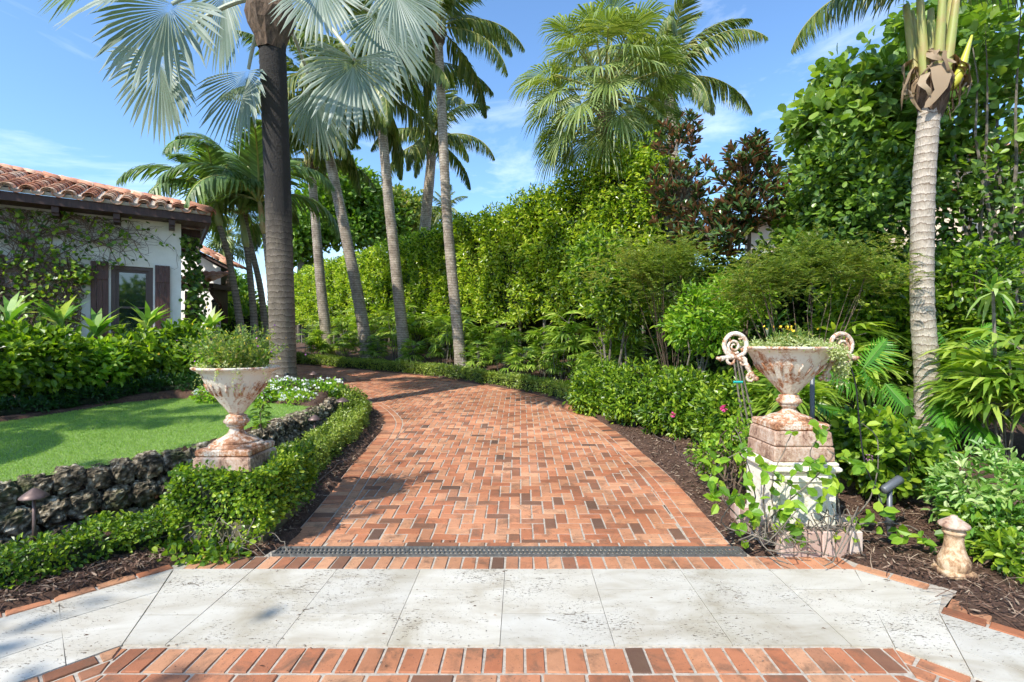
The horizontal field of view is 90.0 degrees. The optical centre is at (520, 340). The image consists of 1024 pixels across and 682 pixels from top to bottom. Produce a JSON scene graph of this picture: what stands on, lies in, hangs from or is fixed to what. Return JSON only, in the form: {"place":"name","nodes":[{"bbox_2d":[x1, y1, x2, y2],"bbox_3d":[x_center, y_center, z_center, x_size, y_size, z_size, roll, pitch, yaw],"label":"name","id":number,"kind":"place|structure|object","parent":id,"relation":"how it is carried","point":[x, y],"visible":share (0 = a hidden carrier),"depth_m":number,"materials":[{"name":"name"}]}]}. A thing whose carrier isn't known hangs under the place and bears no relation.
{"place":"outdoors","nodes":[
{"label":"outdoors","id":0,"kind":"place"},
{"bbox_2d":[0,398,311,481],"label":"lawn","id":1,"kind":"structure","parent":0,"point":[85,462],"depth_m":5.60,"materials":[{"name":"green plant"}]},
{"bbox_2d":[0,569,1023,681],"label":"travertine pavement","id":2,"kind":"structure","parent":0,"point":[551,607],"depth_m":3.03,"materials":[{"name":"white stone"}]},
{"bbox_2d":[0,564,1023,681],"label":"court brick paving","id":3,"kind":"structure","parent":0,"point":[639,664],"depth_m":2.57,"materials":[{"name":"brick"}]},
{"bbox_2d":[0,342,1023,630],"bbox_3d":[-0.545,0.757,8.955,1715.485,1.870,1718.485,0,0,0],"label":"ground","id":4,"kind":"structure","parent":0,"point":[848,496],"depth_m":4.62,"materials":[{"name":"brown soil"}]},
{"bbox_2d":[0,291,50,322],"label":"ginger plant","id":5,"kind":"object","parent":4,"relation":"on","point":[12,309],"visible":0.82,"depth_m":7.64,"materials":[{"name":"green plant"}]},
{"bbox_2d":[0,315,66,408],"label":"leafy shrub","id":6,"kind":"object","parent":4,"relation":"on","point":[11,339],"visible":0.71,"depth_m":6.81,"materials":[{"name":"green plant"}]},
{"bbox_2d":[18,488,49,548],"bbox_3d":[-3.439,1.300,3.620,0.166,0.527,0.166,0,0,0],"label":"path light","id":7,"kind":"object","parent":4,"relation":"on","point":[33,494],"visible":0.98,"depth_m":3.61,"materials":[{"name":"brown metal"}]},
{"bbox_2d":[0,318,112,407],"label":"leafy shrub","id":8,"kind":"object","parent":4,"relation":"on","point":[70,359],"visible":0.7,"depth_m":7.22,"materials":[{"name":"green plant"}]},
{"bbox_2d":[27,295,87,327],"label":"ginger plant","id":9,"kind":"object","parent":4,"relation":"on","point":[58,316],"visible":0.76,"depth_m":8.11,"materials":[{"name":"green plant"}]},
{"bbox_2d":[0,499,185,588],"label":"clipped hedge","id":10,"kind":"object","parent":4,"relation":"on","point":[25,562],"visible":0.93,"depth_m":3.63,"materials":[{"name":"green plant"}]},
{"bbox_2d":[65,307,128,336],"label":"ginger plant","id":11,"kind":"object","parent":4,"relation":"on","point":[97,324],"visible":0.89,"depth_m":8.50,"materials":[{"name":"green plant"}]},
{"bbox_2d":[52,334,144,399],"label":"leafy shrub","id":12,"kind":"object","parent":4,"relation":"on","point":[113,363],"visible":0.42,"depth_m":7.90,"materials":[{"name":"green plant"}]},
{"bbox_2d":[0,371,204,415],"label":"border groundcover","id":13,"kind":"object","parent":4,"relation":"on","point":[58,403],"visible":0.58,"depth_m":7.56,"materials":[{"name":"green plant"}]},
{"bbox_2d":[0,163,215,340],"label":"white stucco house","id":14,"kind":"structure","parent":4,"relation":"on","point":[156,283],"depth_m":9.97,"materials":[{"name":"white paint"}]},
{"bbox_2d":[0,207,178,342],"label":"wall vine","id":15,"kind":"object","parent":14,"relation":"attached to","point":[79,275],"depth_m":9.27,"materials":[{"name":"green plant"}]},
{"bbox_2d":[111,265,152,336],"bbox_3d":[-7.657,-0.755,10.105,0.659,1.420,0.090,0,0,-35],"label":"window","id":16,"kind":"structure","parent":14,"relation":"in","point":[134,285],"depth_m":10.09,"materials":[{"name":"grey glass"}]},
{"bbox_2d":[178,234,209,323],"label":"corner ivy","id":17,"kind":"object","parent":14,"relation":"attached to","point":[195,289],"visible":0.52,"depth_m":10.68,"materials":[{"name":"green plant"}]},
{"bbox_2d":[181,271,230,322],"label":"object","id":18,"kind":"object","parent":14,"relation":"attached to","point":[219,293],"depth_m":14.00,"materials":[{"name":"brown wood"}]},
{"bbox_2d":[90,323,186,386],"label":"leafy shrub","id":19,"kind":"object","parent":4,"relation":"on","point":[145,344],"visible":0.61,"depth_m":8.44,"materials":[{"name":"green plant"}]},
{"bbox_2d":[127,300,170,328],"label":"ginger plant","id":20,"kind":"object","parent":4,"relation":"on","point":[149,318],"visible":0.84,"depth_m":9.15,"materials":[{"name":"green plant"}]},
{"bbox_2d":[0,397,338,551],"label":"rock retaining wall","id":21,"kind":"structure","parent":4,"relation":"on","point":[112,480],"depth_m":4.34,"materials":[{"name":"grey stone"}]},
{"bbox_2d":[134,318,233,384],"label":"leafy shrub","id":22,"kind":"object","parent":4,"relation":"on","point":[183,328],"visible":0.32,"depth_m":8.87,"materials":[{"name":"green plant"}]},
{"bbox_2d":[116,142,264,338],"bbox_3d":[-7.551,-2.335,12.640,3.343,4.704,3.571,0,0,0],"label":"clustered palm","id":23,"kind":"object","parent":4,"relation":"on","point":[212,156],"visible":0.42,"depth_m":12.12,"materials":[{"name":"green"}]},
{"bbox_2d":[181,245,245,332],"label":"white house wing","id":24,"kind":"structure","parent":4,"relation":"on","point":[208,263],"depth_m":15.00,"materials":[{"name":"white paint"}]},
{"bbox_2d":[204,209,260,295],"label":"shaggy fan palm","id":25,"kind":"object","parent":4,"relation":"on","point":[232,244],"visible":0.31,"depth_m":18.91,"materials":[{"name":"green plant"}]},
{"bbox_2d":[166,153,302,340],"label":"clustered palm","id":26,"kind":"object","parent":4,"relation":"on","point":[255,231],"visible":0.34,"depth_m":13.04,"materials":[{"name":"green"}]},
{"bbox_2d":[148,439,321,567],"bbox_3d":[-2.379,1.313,4.316,1.382,0.840,1.332,0,0,0],"label":"clipped hedge","id":27,"kind":"object","parent":4,"relation":"on","point":[238,508],"visible":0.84,"depth_m":3.97,"materials":[{"name":"plant"}]},
{"bbox_2d":[190,365,279,472],"bbox_3d":[-2.454,0.574,4.348,0.783,0.972,0.707,0,0,0],"label":"garden urn","id":28,"kind":"object","parent":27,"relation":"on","point":[236,446],"visible":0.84,"depth_m":4.17,"materials":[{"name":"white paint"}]},
{"bbox_2d":[158,307,306,394],"bbox_3d":[-2.367,0.062,4.322,0.945,0.722,0.855,0,0,0],"label":"urn planting","id":29,"kind":"object","parent":28,"relation":"in","point":[251,354],"visible":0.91,"depth_m":4.19,"materials":[{"name":"green plant"}]},
{"bbox_2d":[160,132,313,339],"bbox_3d":[-7.534,-2.744,13.841,3.356,5.515,3.718,0,0,0],"label":"clustered palm","id":30,"kind":"object","parent":4,"relation":"on","point":[177,143],"visible":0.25,"depth_m":13.71,"materials":[{"name":"green"}]},
{"bbox_2d":[214,295,268,364],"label":"background hedge","id":31,"kind":"object","parent":4,"relation":"on","point":[231,326],"visible":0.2,"depth_m":15.23,"materials":[{"name":"green plant"}]},
{"bbox_2d":[36,0,449,384],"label":"silver fan palm","id":32,"kind":"object","parent":4,"relation":"on","point":[272,24],"visible":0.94,"depth_m":8.69,"materials":[{"name":"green plant"}]},
{"bbox_2d":[156,117,339,298],"bbox_3d":[-6.206,-2.908,12.153,3.729,3.795,3.637,0,0,0],"label":"clustered palm","id":33,"kind":"object","parent":4,"relation":"on","point":[252,165],"visible":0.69,"depth_m":11.94,"materials":[{"name":"green"}]},
{"bbox_2d":[250,383,272,432],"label":"sapling","id":34,"kind":"object","parent":4,"relation":"on","point":[255,406],"visible":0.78,"depth_m":5.58,"materials":[{"name":"green plant"}]},
{"bbox_2d":[254,375,312,403],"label":"white flower bush","id":35,"kind":"object","parent":4,"relation":"on","point":[276,385],"visible":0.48,"depth_m":8.16,"materials":[{"name":"green plant"}]},
{"bbox_2d":[257,190,331,341],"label":"broadleaf tree","id":36,"kind":"object","parent":4,"relation":"on","point":[302,245],"visible":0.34,"depth_m":34.66,"materials":[{"name":"green plant"}]},
{"bbox_2d":[219,10,404,359],"bbox_3d":[-6.490,-4.689,16.809,5.410,10.889,5.735,0,0,0],"label":"coconut palm","id":37,"kind":"object","parent":4,"relation":"on","point":[362,322],"visible":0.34,"depth_m":16.85,"materials":[{"name":"green plant"}]},
{"bbox_2d":[276,376,351,405],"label":"white flower bush","id":38,"kind":"object","parent":4,"relation":"on","point":[327,385],"visible":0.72,"depth_m":8.31,"materials":[{"name":"green plant"}]},
{"bbox_2d":[258,116,374,358],"bbox_3d":[-7.436,-3.878,18.191,4.037,9.191,4.753,0,0,0],"label":"coconut palm","id":39,"kind":"object","parent":4,"relation":"on","point":[323,308],"visible":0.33,"depth_m":18.07,"materials":[{"name":"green plant"}]},
{"bbox_2d":[302,329,333,354],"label":"lady palm","id":40,"kind":"object","parent":4,"relation":"on","point":[320,344],"visible":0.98,"depth_m":17.62,"materials":[{"name":"green plant"}]},
{"bbox_2d":[276,382,372,477],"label":"clipped hedge","id":41,"kind":"object","parent":4,"relation":"on","point":[331,441],"visible":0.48,"depth_m":6.71,"materials":[{"name":"green plant"}]},
{"bbox_2d":[291,150,417,254],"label":"broadleaf tree","id":42,"kind":"object","parent":4,"relation":"on","point":[367,222],"visible":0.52,"depth_m":36.70,"materials":[{"name":"green plant"}]},
{"bbox_2d":[256,0,493,364],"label":"coconut palm","id":43,"kind":"object","parent":4,"relation":"on","point":[437,73],"visible":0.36,"depth_m":15.87,"materials":[{"name":"green plant"}]},
{"bbox_2d":[361,182,442,242],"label":"broadleaf tree","id":44,"kind":"object","parent":4,"relation":"on","point":[414,202],"visible":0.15,"depth_m":40.52,"materials":[{"name":"green plant"}]},
{"bbox_2d":[394,337,426,360],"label":"lady palm","id":45,"kind":"object","parent":4,"relation":"on","point":[406,351],"visible":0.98,"depth_m":15.51,"materials":[{"name":"green plant"}]},
{"bbox_2d":[405,305,434,347],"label":"lady palm","id":46,"kind":"object","parent":4,"relation":"on","point":[419,328],"visible":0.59,"depth_m":18.08,"materials":[{"name":"green plant"}]},
{"bbox_2d":[329,0,524,365],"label":"coconut palm","id":47,"kind":"object","parent":4,"relation":"on","point":[465,23],"visible":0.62,"depth_m":14.45,"materials":[{"name":"green plant"}]},
{"bbox_2d":[370,70,494,232],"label":"coconut palm","id":48,"kind":"object","parent":4,"relation":"on","point":[416,152],"visible":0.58,"depth_m":20.32,"materials":[{"name":"green plant"}]},
{"bbox_2d":[296,352,603,413],"bbox_3d":[-6.093,0.761,15.510,20.173,1.145,2.725,0,0,34],"label":"clipped hedge","id":49,"kind":"object","parent":4,"relation":"on","point":[555,387],"visible":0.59,"depth_m":13.62,"materials":[{"name":"green plant"}]},
{"bbox_2d":[427,316,473,363],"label":"lady palm","id":50,"kind":"object","parent":4,"relation":"on","point":[444,340],"visible":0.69,"depth_m":14.94,"materials":[{"name":"green plant"}]},
{"bbox_2d":[464,339,496,368],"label":"lady palm","id":51,"kind":"object","parent":4,"relation":"on","point":[478,360],"visible":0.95,"depth_m":13.84,"materials":[{"name":"green plant"}]},
{"bbox_2d":[466,316,502,363],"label":"lady palm","id":52,"kind":"object","parent":4,"relation":"on","point":[480,336],"visible":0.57,"depth_m":15.40,"materials":[{"name":"green plant"}]},
{"bbox_2d":[294,129,694,376],"bbox_3d":[-6.244,-1.932,23.169,2.221,5.692,30.535,0,0,-40],"label":"tall hedge","id":53,"kind":"object","parent":4,"relation":"on","point":[509,259],"visible":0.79,"depth_m":15.07,"materials":[{"name":"green plant"}]},
{"bbox_2d":[479,320,525,369],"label":"lady palm","id":54,"kind":"object","parent":4,"relation":"on","point":[505,331],"visible":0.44,"depth_m":14.25,"materials":[{"name":"green plant"}]},
{"bbox_2d":[486,327,521,373],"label":"lady palm","id":55,"kind":"object","parent":4,"relation":"on","point":[494,351],"visible":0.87,"depth_m":13.71,"materials":[{"name":"green plant"}]},
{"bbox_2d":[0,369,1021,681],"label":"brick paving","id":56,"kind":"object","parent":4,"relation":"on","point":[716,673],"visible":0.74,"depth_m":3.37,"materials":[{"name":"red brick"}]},
{"bbox_2d":[500,344,538,378],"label":"lady palm","id":57,"kind":"object","parent":4,"relation":"on","point":[515,361],"visible":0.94,"depth_m":12.72,"materials":[{"name":"green plant"}]},
{"bbox_2d":[521,316,561,372],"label":"lady palm","id":58,"kind":"object","parent":4,"relation":"on","point":[535,333],"visible":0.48,"depth_m":13.54,"materials":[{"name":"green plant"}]},
{"bbox_2d":[542,340,575,380],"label":"lady palm","id":59,"kind":"object","parent":4,"relation":"on","point":[557,370],"visible":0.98,"depth_m":11.63,"materials":[{"name":"green plant"}]},
{"bbox_2d":[533,310,598,379],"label":"lady palm","id":60,"kind":"object","parent":4,"relation":"on","point":[573,330],"visible":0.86,"depth_m":12.25,"materials":[{"name":"green plant"}]},
{"bbox_2d":[571,335,623,376],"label":"lady palm","id":61,"kind":"object","parent":4,"relation":"on","point":[595,357],"visible":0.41,"depth_m":10.68,"materials":[{"name":"green plant"}]},
{"bbox_2d":[562,358,640,416],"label":"bush","id":62,"kind":"object","parent":4,"relation":"on","point":[583,386],"visible":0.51,"depth_m":8.99,"materials":[{"name":"green plant"}]},
{"bbox_2d":[509,0,704,359],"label":"shaggy fan palm","id":63,"kind":"object","parent":4,"relation":"on","point":[603,102],"visible":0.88,"depth_m":12.46,"materials":[{"name":"green plant"}]},
{"bbox_2d":[557,222,661,367],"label":"young tree","id":64,"kind":"object","parent":4,"relation":"on","point":[610,316],"visible":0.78,"depth_m":9.38,"materials":[{"name":"green plant"}]},
{"bbox_2d":[595,318,652,365],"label":"lady palm","id":65,"kind":"object","parent":4,"relation":"on","point":[631,348],"visible":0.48,"depth_m":11.40,"materials":[{"name":"green plant"}]},
{"bbox_2d":[596,356,683,425],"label":"bush","id":66,"kind":"object","parent":4,"relation":"on","point":[620,409],"visible":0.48,"depth_m":8.12,"materials":[{"name":"green plant"}]},
{"bbox_2d":[569,222,725,375],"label":"feathery tree","id":67,"kind":"object","parent":4,"relation":"on","point":[676,258],"visible":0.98,"depth_m":8.10,"materials":[{"name":"green plant"}]},
{"bbox_2d":[572,0,767,167],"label":"coconut palm","id":68,"kind":"object","parent":4,"relation":"on","point":[670,28],"visible":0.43,"depth_m":15.97,"materials":[{"name":"green plant"}]},
{"bbox_2d":[642,107,723,296],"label":"magnolia tree","id":69,"kind":"object","parent":4,"relation":"on","point":[671,191],"visible":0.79,"depth_m":9.82,"materials":[{"name":"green plant"}]},
{"bbox_2d":[632,364,736,440],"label":"bush","id":70,"kind":"object","parent":4,"relation":"on","point":[654,414],"visible":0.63,"depth_m":7.32,"materials":[{"name":"green plant"}]},
{"bbox_2d":[650,264,780,410],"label":"young tree","id":71,"kind":"object","parent":4,"relation":"on","point":[719,323],"visible":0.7,"depth_m":7.56,"materials":[{"name":"green plant"}]},
{"bbox_2d":[681,368,778,449],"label":"bush","id":72,"kind":"object","parent":4,"relation":"on","point":[707,414],"visible":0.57,"depth_m":6.56,"materials":[{"name":"green plant"}]},
{"bbox_2d":[676,127,804,396],"bbox_3d":[3.854,-1.261,8.854,2.273,4.770,1.458,0,0,18],"label":"magnolia tree","id":73,"kind":"object","parent":4,"relation":"on","point":[740,195],"visible":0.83,"depth_m":8.65,"materials":[{"name":"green plant"}]},
{"bbox_2d":[671,397,873,498],"bbox_3d":[2.108,1.060,5.194,0.896,1.030,2.364,0,0,-29],"label":"flowering shrub","id":74,"kind":"object","parent":4,"relation":"on","point":[734,480],"visible":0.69,"depth_m":5.01,"materials":[{"name":"green plant"}]},
{"bbox_2d":[730,436,862,556],"bbox_3d":[2.270,1.242,4.250,0.760,0.785,0.800,0,0,0],"label":"brick pedestal","id":75,"kind":"object","parent":4,"relation":"on","point":[791,457],"visible":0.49,"depth_m":4.08,"materials":[{"name":"stone"}]},
{"bbox_2d":[716,331,859,446],"bbox_3d":[2.270,0.384,4.330,1.036,0.932,0.790,0,0,31],"label":"garden urn","id":76,"kind":"object","parent":75,"relation":"on","point":[789,373],"visible":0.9,"depth_m":4.19,"materials":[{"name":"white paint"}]},
{"bbox_2d":[736,323,853,388],"bbox_3d":[2.292,0.127,4.316,0.910,0.566,0.809,0,0,0],"label":"urn planting","id":77,"kind":"object","parent":76,"relation":"in","point":[784,339],"visible":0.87,"depth_m":4.21,"materials":[{"name":"green plant"}]},
{"bbox_2d":[699,415,943,565],"bbox_3d":[2.301,1.167,3.772,1.913,1.227,0.401,0,0,0],"label":"climbing vine","id":78,"kind":"object","parent":75,"relation":"attached to","point":[753,513],"visible":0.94,"depth_m":3.84,"materials":[{"name":"green plant"}]},
{"bbox_2d":[742,367,852,421],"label":"lady palm","id":79,"kind":"object","parent":4,"relation":"on","point":[821,392],"visible":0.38,"depth_m":6.01,"materials":[{"name":"green plant"}]},
{"bbox_2d":[695,211,938,421],"bbox_3d":[3.558,-0.119,6.461,2.773,2.966,1.927,0,0,0],"label":"feathery tree","id":80,"kind":"object","parent":4,"relation":"on","point":[801,261],"visible":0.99,"depth_m":6.26,"materials":[{"name":"green plant"}]},
{"bbox_2d":[648,234,1023,395],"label":"background hedge","id":81,"kind":"object","parent":4,"relation":"on","point":[798,308],"visible":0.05,"depth_m":9.48,"materials":[{"name":"green plant"}]},
{"bbox_2d":[800,321,912,422],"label":"lady palm","id":82,"kind":"object","parent":4,"relation":"on","point":[875,377],"visible":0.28,"depth_m":6.30,"materials":[{"name":"green plant"}]},
{"bbox_2d":[804,335,915,463],"bbox_3d":[3.486,0.585,5.243,0.964,1.318,1.225,0,0,37],"label":"philodendron","id":83,"kind":"object","parent":4,"relation":"on","point":[873,356],"visible":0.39,"depth_m":5.36,"materials":[{"name":"green plant"}]},
{"bbox_2d":[755,108,968,407],"bbox_3d":[5.097,-1.230,7.866,2.387,4.638,2.684,0,0,0],"label":"clusia tree","id":84,"kind":"object","parent":4,"relation":"on","point":[844,210],"visible":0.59,"depth_m":7.36,"materials":[{"name":"green plant"}]},
{"bbox_2d":[802,301,944,416],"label":"lady palm","id":85,"kind":"object","parent":4,"relation":"on","point":[908,388],"visible":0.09,"depth_m":6.78,"materials":[{"name":"green plant"}]},
{"bbox_2d":[745,143,1023,265],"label":"neighbouring villa","id":86,"kind":"object","parent":4,"relation":"on","point":[756,236],"visible":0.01,"depth_m":12.70,"materials":[{"name":"white paint"}]},
{"bbox_2d":[800,247,973,406],"bbox_3d":[4.984,-0.056,7.036,2.076,2.439,1.584,0,0,0],"label":"green shrub","id":87,"kind":"object","parent":4,"relation":"on","point":[892,314],"visible":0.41,"depth_m":6.77,"materials":[{"name":"green plant"}]},
{"bbox_2d":[879,475,903,543],"bbox_3d":[2.940,1.360,4.057,0.217,0.575,0.069,0,0,-20],"label":"spot light","id":88,"kind":"object","parent":4,"relation":"on","point":[888,487],"visible":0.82,"depth_m":4.03,"materials":[{"name":"grey metal"}]},
{"bbox_2d":[773,0,1022,400],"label":"sea grape tree","id":89,"kind":"object","parent":4,"relation":"on","point":[853,87],"visible":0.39,"depth_m":7.74,"materials":[{"name":"green plant"}]},
{"bbox_2d":[828,401,971,503],"bbox_3d":[3.517,1.061,4.780,1.512,0.949,1.073,0,0,0],"label":"paddle leaf shrub","id":90,"kind":"object","parent":4,"relation":"on","point":[917,454],"visible":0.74,"depth_m":4.59,"materials":[{"name":"green plant"}]},
{"bbox_2d":[791,0,1023,446],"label":"coconut palm","id":91,"kind":"object","parent":4,"relation":"on","point":[937,74],"visible":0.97,"depth_m":5.91,"materials":[{"name":"grey plant"}]},
{"bbox_2d":[931,515,977,579],"bbox_3d":[2.980,1.402,3.520,0.190,0.416,0.190,0,0,0],"label":"stone finial","id":92,"kind":"object","parent":4,"relation":"on","point":[953,558],"visible":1,"depth_m":3.47,"materials":[{"name":"stone"}]},
{"bbox_2d":[887,117,1023,322],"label":"clusia tree","id":93,"kind":"object","parent":4,"relation":"on","point":[1007,191],"visible":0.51,"depth_m":7.08,"materials":[{"name":"green plant"}]},
{"bbox_2d":[894,0,1023,415],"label":"sea grape tree","id":94,"kind":"object","parent":4,"relation":"on","point":[998,52],"visible":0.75,"depth_m":7.08,"materials":[{"name":"green plant"}]},
{"bbox_2d":[921,322,1006,453],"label":"philodendron","id":95,"kind":"object","parent":4,"relation":"on","point":[945,424],"visible":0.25,"depth_m":5.53,"materials":[{"name":"green plant"}]},
{"bbox_2d":[905,232,1023,426],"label":"green shrub","id":96,"kind":"object","parent":4,"relation":"on","point":[958,268],"visible":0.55,"depth_m":6.35,"materials":[{"name":"green plant"}]},
{"bbox_2d":[913,341,1023,456],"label":"lady palm","id":97,"kind":"object","parent":4,"relation":"on","point":[982,369],"visible":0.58,"depth_m":5.44,"materials":[{"name":"green plant"}]},
{"bbox_2d":[915,435,1023,561],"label":"pale leaf shrub","id":98,"kind":"object","parent":4,"relation":"on","point":[968,486],"visible":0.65,"depth_m":3.89,"materials":[{"name":"green plant"}]},
{"bbox_2d":[915,327,1023,462],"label":"lady palm","id":99,"kind":"object","parent":4,"relation":"on","point":[1016,408],"visible":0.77,"depth_m":5.27,"materials":[{"name":"green plant"}]},
{"bbox_2d":[934,492,1023,583],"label":"shrub","id":100,"kind":"object","parent":4,"relation":"on","point":[987,546],"visible":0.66,"depth_m":3.57,"materials":[{"name":"green plant"}]},
{"bbox_2d":[964,265,1023,402],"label":"dracaena","id":101,"kind":"object","parent":4,"relation":"on","point":[995,293],"visible":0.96,"depth_m":5.40,"materials":[{"name":"green plant"}]},
{"bbox_2d":[0,0,1023,305],"label":"sky","id":102,"kind":"structure","parent":0,"point":[57,115],"materials":[{"name":"blue"}]},
{"bbox_2d":[183,364,855,569],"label":"driveway brick paving","id":103,"kind":"structure","parent":0,"point":[702,525],"depth_m":5.25,"materials":[{"name":"brick"}]},
{"bbox_2d":[272,546,746,556],"bbox_3d":[-0.085,1.619,3.935,3.590,0.027,0.150,0,0,0],"label":"drain grate","id":104,"kind":"object","parent":103,"relation":"on","point":[721,551],"visible":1,"depth_m":3.93,"materials":[{"name":"metal"}]},
{"bbox_2d":[741,309,798,345],"bbox_3d":[3.684,-0.185,7.757,1.062,0.622,0.985,0,0,24],"label":"bromeliad","id":105,"kind":"object","parent":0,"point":[768,331],"visible":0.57,"depth_m":7.60,"materials":[{"name":"green plant"}]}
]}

